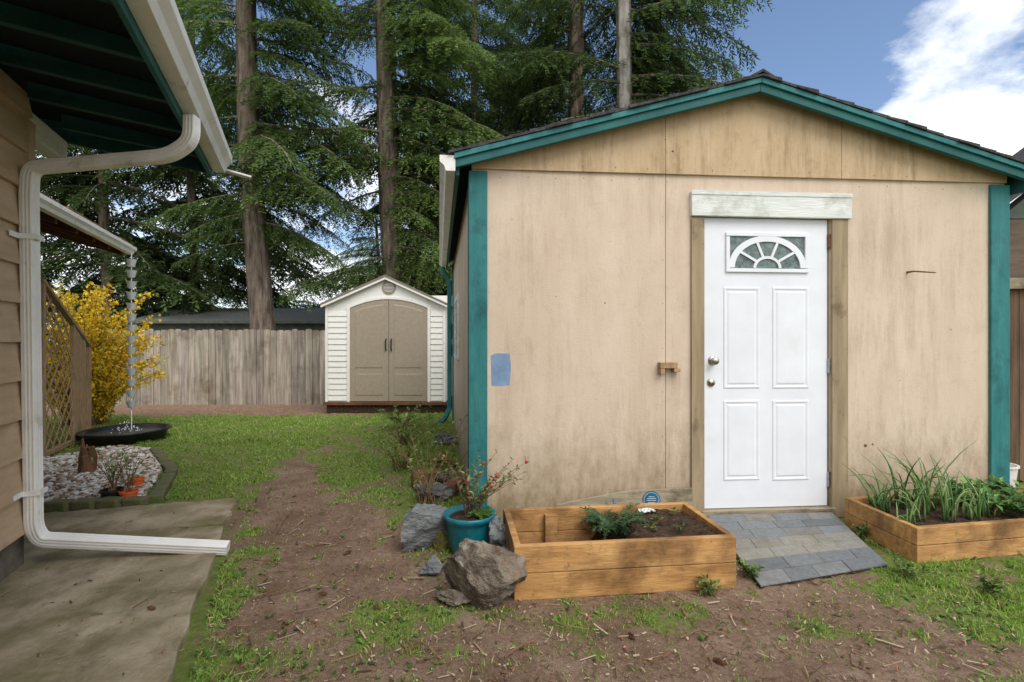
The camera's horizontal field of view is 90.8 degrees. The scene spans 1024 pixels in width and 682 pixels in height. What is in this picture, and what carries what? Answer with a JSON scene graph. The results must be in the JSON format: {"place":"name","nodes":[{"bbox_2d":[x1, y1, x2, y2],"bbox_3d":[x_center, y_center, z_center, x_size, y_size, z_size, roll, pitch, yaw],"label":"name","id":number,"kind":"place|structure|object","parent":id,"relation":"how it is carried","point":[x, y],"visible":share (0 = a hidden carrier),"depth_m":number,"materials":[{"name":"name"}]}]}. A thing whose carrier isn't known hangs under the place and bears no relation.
{"place":"outdoors","nodes":[
{"label":"outdoors","id":0,"kind":"place"},
{"bbox_2d":[0,526,223,681],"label":"concrete path","id":1,"kind":"structure","parent":0,"point":[106,646],"depth_m":2.27,"materials":[{"name":"concrete"}]},
{"bbox_2d":[24,498,238,539],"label":"concrete path","id":2,"kind":"structure","parent":0,"point":[162,517],"depth_m":3.49,"materials":[{"name":"concrete"}]},
{"bbox_2d":[38,0,1023,339],"label":"sky","id":3,"kind":"structure","parent":0,"point":[953,68],"materials":[{"name":"blue"}]},
{"bbox_2d":[46,345,1023,681],"bbox_3d":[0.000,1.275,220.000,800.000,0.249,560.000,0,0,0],"label":"ground","id":4,"kind":"structure","parent":0,"point":[336,561],"depth_m":2.32,"materials":[{"name":"soil"}]},
{"bbox_2d":[44,499,74,512],"bbox_3d":[-3.342,1.224,3.730,0.155,0.093,0.100,0,0,0],"label":"edging brick","id":5,"kind":"object","parent":4,"relation":"on","point":[58,505],"visible":0.66,"depth_m":3.68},
{"bbox_2d":[41,278,91,456],"bbox_3d":[-5.182,0.297,5.882,0.060,1.907,1.364,0,0,-23],"label":"lattice screen","id":6,"kind":"object","parent":4,"relation":"on","point":[79,385],"visible":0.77,"depth_m":5.84,"materials":[{"name":"brown wood"}]},
{"bbox_2d":[70,498,99,510],"bbox_3d":[-3.178,1.225,3.760,0.155,0.090,0.100,0,0,0],"label":"edging brick","id":7,"kind":"object","parent":4,"relation":"on","point":[82,504],"visible":0.63,"depth_m":3.71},
{"bbox_2d":[43,445,161,506],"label":"gravel","id":8,"kind":"structure","parent":4,"relation":"on","point":[68,482],"depth_m":4.61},
{"bbox_2d":[78,438,97,473],"bbox_3d":[-3.941,1.079,4.690,0.157,0.350,0.150,0,0,0],"label":"driftwood stump","id":9,"kind":"object","parent":8,"relation":"on","point":[86,454],"visible":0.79,"depth_m":4.65,"materials":[{"name":"brown wood"}]},
{"bbox_2d":[99,486,124,497],"bbox_3d":[-3.080,1.195,3.885,0.159,0.110,0.158,0,0,0],"label":"pot","id":10,"kind":"object","parent":8,"relation":"on","point":[104,492],"visible":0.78,"depth_m":3.85,"materials":[{"name":"black plastic"}]},
{"bbox_2d":[89,448,135,490],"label":"potted plant","id":11,"kind":"object","parent":10,"relation":"on","point":[112,483],"visible":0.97,"depth_m":3.89,"materials":[{"name":"green plant"}]},
{"bbox_2d":[118,488,138,497],"bbox_3d":[-2.950,1.200,3.885,0.127,0.100,0.126,0,0,0],"label":"pot","id":12,"kind":"object","parent":8,"relation":"on","point":[134,492],"visible":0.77,"depth_m":3.86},
{"bbox_2d":[109,453,148,491],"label":"potted plant","id":13,"kind":"object","parent":12,"relation":"on","point":[132,478],"visible":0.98,"depth_m":3.90,"materials":[{"name":"green plant"}]},
{"bbox_2d":[129,476,144,484],"bbox_3d":[-3.175,1.205,4.270,0.117,0.090,0.116,0,0,0],"label":"pot","id":14,"kind":"object","parent":8,"relation":"on","point":[139,480],"visible":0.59,"depth_m":4.25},
{"bbox_2d":[46,281,168,426],"bbox_3d":[-6.447,0.184,7.626,2.212,2.200,2.295,0,0,0],"label":"forsythia bush","id":15,"kind":"object","parent":4,"relation":"on","point":[108,361],"visible":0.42,"depth_m":7.50,"materials":[{"name":"yellow plant"}]},
{"bbox_2d":[96,496,124,508],"bbox_3d":[-3.013,1.224,3.790,0.155,0.092,0.100,0,0,0],"label":"edging brick","id":16,"kind":"object","parent":4,"relation":"on","point":[109,502],"visible":0.63,"depth_m":3.74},
{"bbox_2d":[76,420,171,446],"bbox_3d":[-4.860,1.125,6.360,0.960,0.251,0.960,0,0,0],"label":"pond tub","id":17,"kind":"object","parent":4,"relation":"on","point":[116,435],"visible":1,"depth_m":6.25,"materials":[{"name":"black plastic"}]},
{"bbox_2d":[0,0,250,581],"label":"house","id":18,"kind":"structure","parent":4,"relation":"on","point":[122,83],"depth_m":2.66,"materials":[{"name":"paint"}]},
{"bbox_2d":[125,252,136,429],"bbox_3d":[-4.840,0.000,6.420,0.124,2.260,0.124,0,0,0],"label":"rain chain","id":19,"kind":"object","parent":18,"relation":"hanging from","point":[131,328],"visible":1,"depth_m":6.39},
{"bbox_2d":[121,496,149,506],"bbox_3d":[-2.848,1.227,3.820,0.155,0.086,0.100,0,0,0],"label":"edging brick","id":20,"kind":"object","parent":4,"relation":"on","point":[135,500],"visible":0.6,"depth_m":3.78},
{"bbox_2d":[36,143,246,348],"bbox_3d":[-13.196,-5.578,16.945,9.240,16.354,6.968,0,0,0],"label":"fir tree","id":21,"kind":"object","parent":4,"relation":"on","point":[104,217],"visible":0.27,"depth_m":16.18,"materials":[{"name":"green plant"}]},
{"bbox_2d":[149,490,165,503],"bbox_3d":[-2.778,1.228,3.953,0.100,0.085,0.148,0,0,-30],"label":"edging brick","id":22,"kind":"object","parent":4,"relation":"on","point":[157,496],"visible":0.79,"depth_m":3.90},
{"bbox_2d":[152,450,164,454],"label":"edging brick","id":23,"kind":"object","parent":4,"relation":"on","point":[157,452],"visible":0.46,"depth_m":5.41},
{"bbox_2d":[151,485,168,493],"bbox_3d":[-2.855,1.228,4.098,0.100,0.084,0.148,0,0,-25],"label":"edging brick","id":24,"kind":"object","parent":4,"relation":"on","point":[162,487],"visible":0.5,"depth_m":4.09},
{"bbox_2d":[154,453,168,459],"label":"edging brick","id":25,"kind":"object","parent":4,"relation":"on","point":[156,456],"visible":0.49,"depth_m":5.25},
{"bbox_2d":[155,480,170,488],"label":"edging brick","id":26,"kind":"object","parent":4,"relation":"on","point":[164,482],"visible":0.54,"depth_m":4.23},
{"bbox_2d":[157,457,170,462],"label":"edging brick","id":27,"kind":"object","parent":4,"relation":"on","point":[162,459],"visible":0.48,"depth_m":5.09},
{"bbox_2d":[159,477,173,485],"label":"edging brick","id":28,"kind":"object","parent":4,"relation":"on","point":[168,478],"visible":0.4,"depth_m":4.40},
{"bbox_2d":[161,472,175,479],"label":"edging brick","id":29,"kind":"object","parent":4,"relation":"on","point":[173,474],"visible":0.51,"depth_m":4.53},
{"bbox_2d":[163,467,177,476],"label":"edging brick","id":30,"kind":"object","parent":4,"relation":"on","point":[171,470],"visible":0.57,"depth_m":4.64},
{"bbox_2d":[163,463,177,470],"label":"edging brick","id":31,"kind":"object","parent":4,"relation":"on","point":[172,465],"visible":0.5,"depth_m":4.82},
{"bbox_2d":[36,0,332,343],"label":"fir tree","id":32,"kind":"object","parent":4,"relation":"on","point":[231,292],"visible":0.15,"depth_m":17.64,"materials":[{"name":"green plant"}]},
{"bbox_2d":[46,271,347,359],"bbox_3d":[-7.651,-0.497,30.849,62.046,7.832,14.620,0,0,0],"label":"distant wood","id":33,"kind":"object","parent":4,"relation":"on","point":[300,301],"visible":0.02,"depth_m":29.48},
{"bbox_2d":[81,329,324,404],"bbox_3d":[-2.503,0.640,11.080,14.195,1.819,0.170,0,0,0],"label":"board fence","id":34,"kind":"object","parent":4,"relation":"on","point":[209,367],"visible":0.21,"depth_m":11.00,"materials":[{"name":"grey wood"}]},
{"bbox_2d":[127,308,324,385],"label":"neighbour house","id":35,"kind":"structure","parent":4,"relation":"on","point":[290,319],"depth_m":15.60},
{"bbox_2d":[219,625,251,639],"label":"fallen twig","id":36,"kind":"object","parent":4,"relation":"on","point":[229,629],"visible":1,"depth_m":2.14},
{"bbox_2d":[91,0,390,387],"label":"fir tree","id":37,"kind":"object","parent":4,"relation":"on","point":[246,74],"visible":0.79,"depth_m":13.75,"materials":[{"name":"green plant"}]},
{"bbox_2d":[252,558,306,568],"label":"fallen twig","id":38,"kind":"object","parent":4,"relation":"on","point":[270,561],"visible":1,"depth_m":2.78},
{"bbox_2d":[252,585,314,597],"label":"fallen twig","id":39,"kind":"object","parent":4,"relation":"on","point":[279,589],"visible":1,"depth_m":2.47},
{"bbox_2d":[331,224,380,292],"bbox_3d":[-5.576,-1.703,20.653,5.431,6.522,4.837,0,0,0],"label":"fir tree","id":40,"kind":"object","parent":4,"relation":"on","point":[351,256],"visible":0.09,"depth_m":20.79,"materials":[{"name":"green plant"}]},
{"bbox_2d":[212,0,516,310],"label":"fir tree","id":41,"kind":"object","parent":4,"relation":"on","point":[431,30],"visible":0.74,"depth_m":14.39,"materials":[{"name":"green plant"}]},
{"bbox_2d":[320,275,446,413],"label":"resin shed","id":42,"kind":"structure","parent":4,"relation":"on","point":[385,342],"depth_m":9.40,"materials":[{"name":"white plastic"}]},
{"bbox_2d":[350,300,388,400],"bbox_3d":[-2.659,0.174,9.384,0.718,1.893,0.091,0,0,0],"label":"door","id":43,"kind":"structure","parent":42,"relation":"in","point":[369,321],"depth_m":9.39,"materials":[{"name":"beige plastic"}]},
{"bbox_2d":[389,300,427,400],"bbox_3d":[-1.932,0.174,9.384,0.718,1.893,0.091,0,0,0],"label":"door","id":44,"kind":"structure","parent":42,"relation":"in","point":[408,321],"depth_m":9.39,"materials":[{"name":"beige plastic"}]},
{"bbox_2d":[367,429,433,471],"bbox_3d":[-1.003,0.990,4.470,0.581,0.366,0.648,0,0,0],"label":"shrub","id":45,"kind":"object","parent":4,"relation":"on","point":[393,458],"visible":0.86,"depth_m":4.49,"materials":[{"name":"green plant"}]},
{"bbox_2d":[373,401,435,427],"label":"shrub","id":46,"kind":"object","parent":4,"relation":"on","point":[408,418],"visible":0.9,"depth_m":6.80,"materials":[{"name":"green plant"}]},
{"bbox_2d":[375,415,441,444],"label":"shrub","id":47,"kind":"object","parent":4,"relation":"on","point":[406,434],"visible":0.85,"depth_m":5.61,"materials":[{"name":"green plant"}]},
{"bbox_2d":[411,469,428,488],"bbox_3d":[-0.729,1.100,3.993,0.120,0.140,0.100,0,0,-23],"label":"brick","id":48,"kind":"object","parent":4,"relation":"on","point":[412,480],"visible":0.33,"depth_m":3.96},
{"bbox_2d":[380,412,467,504],"bbox_3d":[-0.544,0.851,3.515,0.740,0.697,0.742,0,0,0],"label":"bare rose bush","id":49,"kind":"object","parent":4,"relation":"on","point":[427,486],"visible":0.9,"depth_m":3.54,"materials":[{"name":"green plant"}]},
{"bbox_2d":[400,503,448,553],"bbox_3d":[-0.509,1.130,3.033,0.314,0.300,0.118,0,0,-11],"label":"rock","id":50,"kind":"object","parent":4,"relation":"on","point":[423,524],"visible":0.91,"depth_m":2.99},
{"bbox_2d":[409,638,443,657],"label":"fallen twig","id":51,"kind":"object","parent":4,"relation":"on","point":[421,642],"visible":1,"depth_m":2.01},
{"bbox_2d":[419,469,441,479],"bbox_3d":[-0.693,1.133,4.270,0.200,0.075,0.100,0,0,-6],"label":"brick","id":52,"kind":"object","parent":4,"relation":"on","point":[435,473],"visible":0.21,"depth_m":4.23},
{"bbox_2d":[419,555,442,574],"bbox_3d":[-0.434,1.206,2.694,0.110,0.112,0.096,0,0,39],"label":"rock","id":53,"kind":"object","parent":4,"relation":"on","point":[433,565],"visible":1,"depth_m":2.68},
{"bbox_2d":[413,482,454,500],"bbox_3d":[-0.567,1.113,3.686,0.302,0.157,0.164,0,0,-17],"label":"rock","id":54,"kind":"object","parent":4,"relation":"on","point":[448,493],"visible":0.71,"depth_m":3.66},
{"bbox_2d":[432,528,448,552],"bbox_3d":[-0.432,1.184,3.018,0.089,0.168,0.093,0,0,39],"label":"rock","id":55,"kind":"object","parent":4,"relation":"on","point":[441,542],"visible":0.94,"depth_m":2.99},
{"bbox_2d":[428,454,455,467],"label":"rock","id":56,"kind":"object","parent":4,"relation":"on","point":[440,461],"visible":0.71,"depth_m":4.59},
{"bbox_2d":[434,432,457,444],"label":"rock","id":57,"kind":"object","parent":4,"relation":"on","point":[449,439],"visible":0.74,"depth_m":5.61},
{"bbox_2d":[435,469,462,483],"bbox_3d":[-0.517,1.107,4.116,0.221,0.134,0.157,0,0,-20],"label":"rock","id":58,"kind":"object","parent":4,"relation":"on","point":[441,477],"visible":0.48,"depth_m":4.08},
{"bbox_2d":[434,589,472,605],"bbox_3d":[-0.277,1.219,2.391,0.200,0.078,0.120,0,0,0],"label":"rock","id":59,"kind":"object","parent":4,"relation":"on","point":[452,597],"visible":0.93,"depth_m":2.38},
{"bbox_2d":[444,477,465,493],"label":"rock","id":60,"kind":"object","parent":4,"relation":"on","point":[452,485],"visible":0.56,"depth_m":3.78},
{"bbox_2d":[353,0,566,295],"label":"fir tree","id":61,"kind":"object","parent":4,"relation":"on","point":[501,47],"visible":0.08,"depth_m":18.65,"materials":[{"name":"green plant"}]},
{"bbox_2d":[443,504,495,553],"bbox_3d":[-0.248,1.128,2.976,0.314,0.243,0.316,0,0,0],"label":"flower pot","id":62,"kind":"object","parent":4,"relation":"on","point":[461,526],"visible":0.69,"depth_m":2.88,"materials":[{"name":"ceramic"}]},
{"bbox_2d":[466,494,496,518],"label":"trailing plant","id":63,"kind":"object","parent":62,"relation":"in","point":[480,514],"visible":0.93,"depth_m":2.93,"materials":[{"name":"green plant"}]},
{"bbox_2d":[442,449,528,515],"bbox_3d":[-0.158,0.847,2.938,0.535,0.380,0.411,0,0,0],"label":"rose bush","id":64,"kind":"object","parent":62,"relation":"in","point":[479,495],"visible":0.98,"depth_m":2.97,"materials":[{"name":"green plant"}]},
{"bbox_2d":[441,538,526,608],"bbox_3d":[-0.138,1.115,2.390,0.420,0.330,0.240,0,0,0],"label":"rock","id":65,"kind":"object","parent":4,"relation":"on","point":[483,574],"visible":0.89,"depth_m":2.34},
{"bbox_2d":[489,514,505,546],"bbox_3d":[-0.061,1.130,2.861,0.140,0.300,0.140,0,0,0],"label":"rock","id":66,"kind":"object","parent":4,"relation":"on","point":[497,534],"visible":0.4,"depth_m":2.82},
{"bbox_2d":[0,416,1018,681],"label":"leaf litter","id":67,"kind":"object","parent":4,"relation":"on","point":[316,622],"visible":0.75,"depth_m":2.14,"materials":[{"name":"plant"}]},
{"bbox_2d":[504,639,540,657],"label":"fallen twig","id":68,"kind":"object","parent":4,"relation":"on","point":[514,649],"visible":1,"depth_m":2.01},
{"bbox_2d":[50,430,1017,681],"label":"weeds","id":69,"kind":"object","parent":4,"relation":"on","point":[439,612],"visible":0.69,"depth_m":2.26,"materials":[{"name":"green plant"}]},
{"bbox_2d":[46,410,1023,681],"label":"grass","id":70,"kind":"structure","parent":4,"relation":"on","point":[934,578],"depth_m":2.77,"materials":[{"name":"plant"}]},
{"bbox_2d":[458,0,641,147],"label":"fir tree","id":71,"kind":"object","parent":4,"relation":"on","point":[545,26],"visible":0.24,"depth_m":15.73,"materials":[{"name":"green plant"}]},
{"bbox_2d":[548,621,588,629],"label":"fallen twig","id":72,"kind":"object","parent":4,"relation":"on","point":[563,624],"visible":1,"depth_m":2.16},
{"bbox_2d":[503,502,735,600],"bbox_3d":[0.541,1.119,2.765,1.132,0.262,0.560,0,0,-7],"label":"cedar planter","id":73,"kind":"object","parent":4,"relation":"on","point":[564,551],"visible":0.88,"depth_m":2.52,"materials":[{"name":"wood"}]},
{"bbox_2d":[579,501,648,539],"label":"feathery plant","id":74,"kind":"object","parent":73,"relation":"in","point":[603,523],"visible":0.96,"depth_m":2.87,"materials":[{"name":"green plant"}]},
{"bbox_2d":[637,508,654,512],"bbox_3d":[0.798,1.006,3.000,0.097,0.025,0.051,0,0,-6],"label":"paper scrap","id":75,"kind":"object","parent":73,"relation":"on","point":[644,510],"visible":0.98,"depth_m":2.99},
{"bbox_2d":[644,522,658,530],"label":"seedling","id":76,"kind":"object","parent":73,"relation":"on","point":[653,526],"visible":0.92,"depth_m":2.70,"materials":[{"name":"green plant"}]},
{"bbox_2d":[651,514,663,523],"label":"seedling","id":77,"kind":"object","parent":73,"relation":"on","point":[656,518],"visible":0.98,"depth_m":2.83,"materials":[{"name":"green plant"}]},
{"bbox_2d":[555,487,692,506],"bbox_3d":[0.758,1.082,3.406,0.949,0.156,0.038,0,0,-5],"label":"weathered plank","id":78,"kind":"object","parent":4,"relation":"on","point":[635,496],"visible":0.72,"depth_m":3.41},
{"bbox_2d":[487,0,774,127],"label":"fir tree","id":79,"kind":"object","parent":4,"relation":"on","point":[650,72],"visible":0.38,"depth_m":14.55,"materials":[{"name":"green plant"}]},
{"bbox_2d":[680,629,731,638],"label":"fallen twig","id":80,"kind":"object","parent":4,"relation":"on","point":[691,632],"visible":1,"depth_m":2.12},
{"bbox_2d":[695,573,721,596],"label":"weed clump","id":81,"kind":"object","parent":4,"relation":"on","point":[710,586],"visible":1,"depth_m":2.47,"materials":[{"name":"green plant"}]},
{"bbox_2d":[712,657,726,664],"bbox_3d":[0.803,1.236,1.946,0.026,0.026,0.054,0,0,-45],"label":"fir cone","id":82,"kind":"object","parent":4,"relation":"on","point":[719,661],"visible":1,"depth_m":1.94,"materials":[{"name":"plant"}]},
{"bbox_2d":[438,69,1023,520],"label":"wooden shed","id":83,"kind":"structure","parent":4,"relation":"on","point":[762,291],"depth_m":3.53,"materials":[{"name":"brown wood"}]},
{"bbox_2d":[454,293,459,359],"bbox_3d":[-0.643,-0.150,5.829,0.033,0.700,1.113,0,0,-8],"label":"window","id":84,"kind":"structure","parent":83,"relation":"in","point":[457,299],"depth_m":5.28,"materials":[{"name":"white wood"}]},
{"bbox_2d":[704,218,826,508],"bbox_3d":[1.788,0.154,3.535,0.920,2.033,0.096,0,0,-5],"label":"door","id":85,"kind":"structure","parent":83,"relation":"in","point":[765,280],"depth_m":3.56,"materials":[{"name":"white paint"}]},
{"bbox_2d":[736,556,764,577],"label":"weed clump","id":86,"kind":"object","parent":4,"relation":"on","point":[753,568],"visible":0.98,"depth_m":2.65,"materials":[{"name":"green plant"}]},
{"bbox_2d":[707,512,887,588],"bbox_3d":[1.735,1.262,3.018,0.970,0.153,0.963,0,0,0],"label":"ramp","id":87,"kind":"object","parent":4,"relation":"on","point":[787,548],"depth_m":2.97,"materials":[{"name":"grey slate stone tiles"}]},
{"bbox_2d":[851,522,870,536],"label":"weed clump","id":88,"kind":"object","parent":4,"relation":"on","point":[859,529],"visible":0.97,"depth_m":3.19,"materials":[{"name":"green plant"}]},
{"bbox_2d":[890,553,933,577],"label":"weed clump","id":89,"kind":"object","parent":4,"relation":"on","point":[907,567],"visible":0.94,"depth_m":2.65,"materials":[{"name":"green plant"}]},
{"bbox_2d":[845,487,1023,562],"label":"long planter","id":90,"kind":"object","parent":4,"relation":"on","point":[933,535],"visible":0.59,"depth_m":2.93,"materials":[{"name":"brown wood"}]},
{"bbox_2d":[843,464,901,506],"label":"onion plant","id":91,"kind":"object","parent":90,"relation":"on","point":[875,497],"visible":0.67,"depth_m":3.35,"materials":[{"name":"green plant"}]},
{"bbox_2d":[864,480,905,513],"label":"onion plant","id":92,"kind":"object","parent":90,"relation":"on","point":[885,503],"visible":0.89,"depth_m":3.17,"materials":[{"name":"green plant"}]},
{"bbox_2d":[852,447,924,508],"bbox_3d":[2.545,0.892,3.273,0.405,0.388,0.485,0,0,0],"label":"onion plant","id":93,"kind":"object","parent":90,"relation":"on","point":[896,496],"visible":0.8,"depth_m":3.30,"materials":[{"name":"green plant"}]},
{"bbox_2d":[896,497,918,524],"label":"onion plant","id":94,"kind":"object","parent":90,"relation":"on","point":[911,517],"visible":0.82,"depth_m":2.95,"materials":[{"name":"green plant"}]},
{"bbox_2d":[879,470,939,514],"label":"onion plant","id":95,"kind":"object","parent":90,"relation":"on","point":[928,500],"visible":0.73,"depth_m":3.16,"materials":[{"name":"green plant"}]},
{"bbox_2d":[887,484,936,521],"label":"onion plant","id":96,"kind":"object","parent":90,"relation":"on","point":[906,504],"visible":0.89,"depth_m":3.06,"materials":[{"name":"green plant"}]},
{"bbox_2d":[882,447,955,503],"bbox_3d":[2.712,0.903,3.380,0.406,0.366,0.240,0,0,12],"label":"onion plant","id":97,"kind":"object","parent":90,"relation":"on","point":[912,479],"visible":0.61,"depth_m":3.41,"materials":[{"name":"green plant"}]},
{"bbox_2d":[895,441,974,511],"bbox_3d":[2.709,0.846,3.254,0.420,0.482,0.329,0,0,32],"label":"onion plant","id":98,"kind":"object","parent":90,"relation":"on","point":[934,502],"visible":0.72,"depth_m":3.21,"materials":[{"name":"green plant"}]},
{"bbox_2d":[931,457,971,506],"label":"onion plant","id":99,"kind":"object","parent":90,"relation":"on","point":[954,497],"visible":0.42,"depth_m":3.28,"materials":[{"name":"green plant"}]},
{"bbox_2d":[927,468,977,517],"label":"onion plant","id":100,"kind":"object","parent":90,"relation":"on","point":[951,501],"visible":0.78,"depth_m":3.13,"materials":[{"name":"green plant"}]},
{"bbox_2d":[929,453,976,521],"bbox_3d":[2.620,0.893,3.059,0.284,0.387,0.214,0,0,-13],"label":"onion plant","id":101,"kind":"object","parent":90,"relation":"on","point":[945,511],"visible":1,"depth_m":3.03,"materials":[{"name":"green plant"}]},
{"bbox_2d":[947,479,986,504],"bbox_3d":[2.985,1.007,3.350,0.227,0.171,0.225,0,0,22],"label":"leafy green","id":102,"kind":"object","parent":90,"relation":"on","point":[953,482],"visible":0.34,"depth_m":3.34,"materials":[{"name":"green plant"}]},
{"bbox_2d":[960,485,985,520],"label":"onion plant","id":103,"kind":"object","parent":90,"relation":"on","point":[971,509],"visible":0.94,"depth_m":3.07,"materials":[{"name":"green plant"}]},
{"bbox_2d":[958,475,1002,500],"bbox_3d":[3.127,1.005,3.410,0.254,0.174,0.275,0,0,22],"label":"leafy green","id":104,"kind":"object","parent":90,"relation":"on","point":[978,481],"visible":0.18,"depth_m":3.43,"materials":[{"name":"green plant"}]},
{"bbox_2d":[960,471,1009,517],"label":"onion plant","id":105,"kind":"object","parent":90,"relation":"on","point":[986,506],"visible":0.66,"depth_m":3.12,"materials":[{"name":"green plant"}]},
{"bbox_2d":[969,486,1016,515],"bbox_3d":[2.996,1.010,3.151,0.232,0.164,0.251,0,0,0],"label":"leafy green","id":106,"kind":"object","parent":90,"relation":"on","point":[995,499],"visible":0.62,"depth_m":3.15,"materials":[{"name":"green plant"}]},
{"bbox_2d":[982,473,1018,498],"bbox_3d":[3.342,0.993,3.474,0.247,0.198,0.233,0,0,-37],"label":"leafy green","id":107,"kind":"object","parent":90,"relation":"on","point":[997,480],"visible":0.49,"depth_m":3.44,"materials":[{"name":"green plant"}]},
{"bbox_2d":[993,481,1023,509],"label":"leafy green","id":108,"kind":"object","parent":90,"relation":"on","point":[1005,492],"visible":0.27,"depth_m":3.27,"materials":[{"name":"green plant"}]},
{"bbox_2d":[994,487,1023,517],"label":"leafy green","id":109,"kind":"object","parent":90,"relation":"on","point":[1019,505],"visible":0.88,"depth_m":3.10,"materials":[{"name":"green plant"}]},
{"bbox_2d":[971,569,1005,595],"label":"weed clump","id":110,"kind":"object","parent":4,"relation":"on","point":[993,585],"visible":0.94,"depth_m":2.47,"materials":[{"name":"green plant"}]},
{"bbox_2d":[1010,463,1019,486],"bbox_3d":[3.800,1.106,3.970,0.280,0.288,0.280,0,0,0],"label":"bucket","id":111,"kind":"object","parent":4,"relation":"on","point":[1014,468],"visible":0.16,"depth_m":3.85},
{"bbox_2d":[1010,278,1023,479],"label":"brown fence","id":112,"kind":"object","parent":4,"relation":"on","point":[1017,371],"visible":0.1,"depth_m":4.45,"materials":[{"name":"brown wood"}]},
{"bbox_2d":[1010,147,1023,277],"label":"neighbour building","id":113,"kind":"structure","parent":0,"point":[1016,237],"depth_m":4.77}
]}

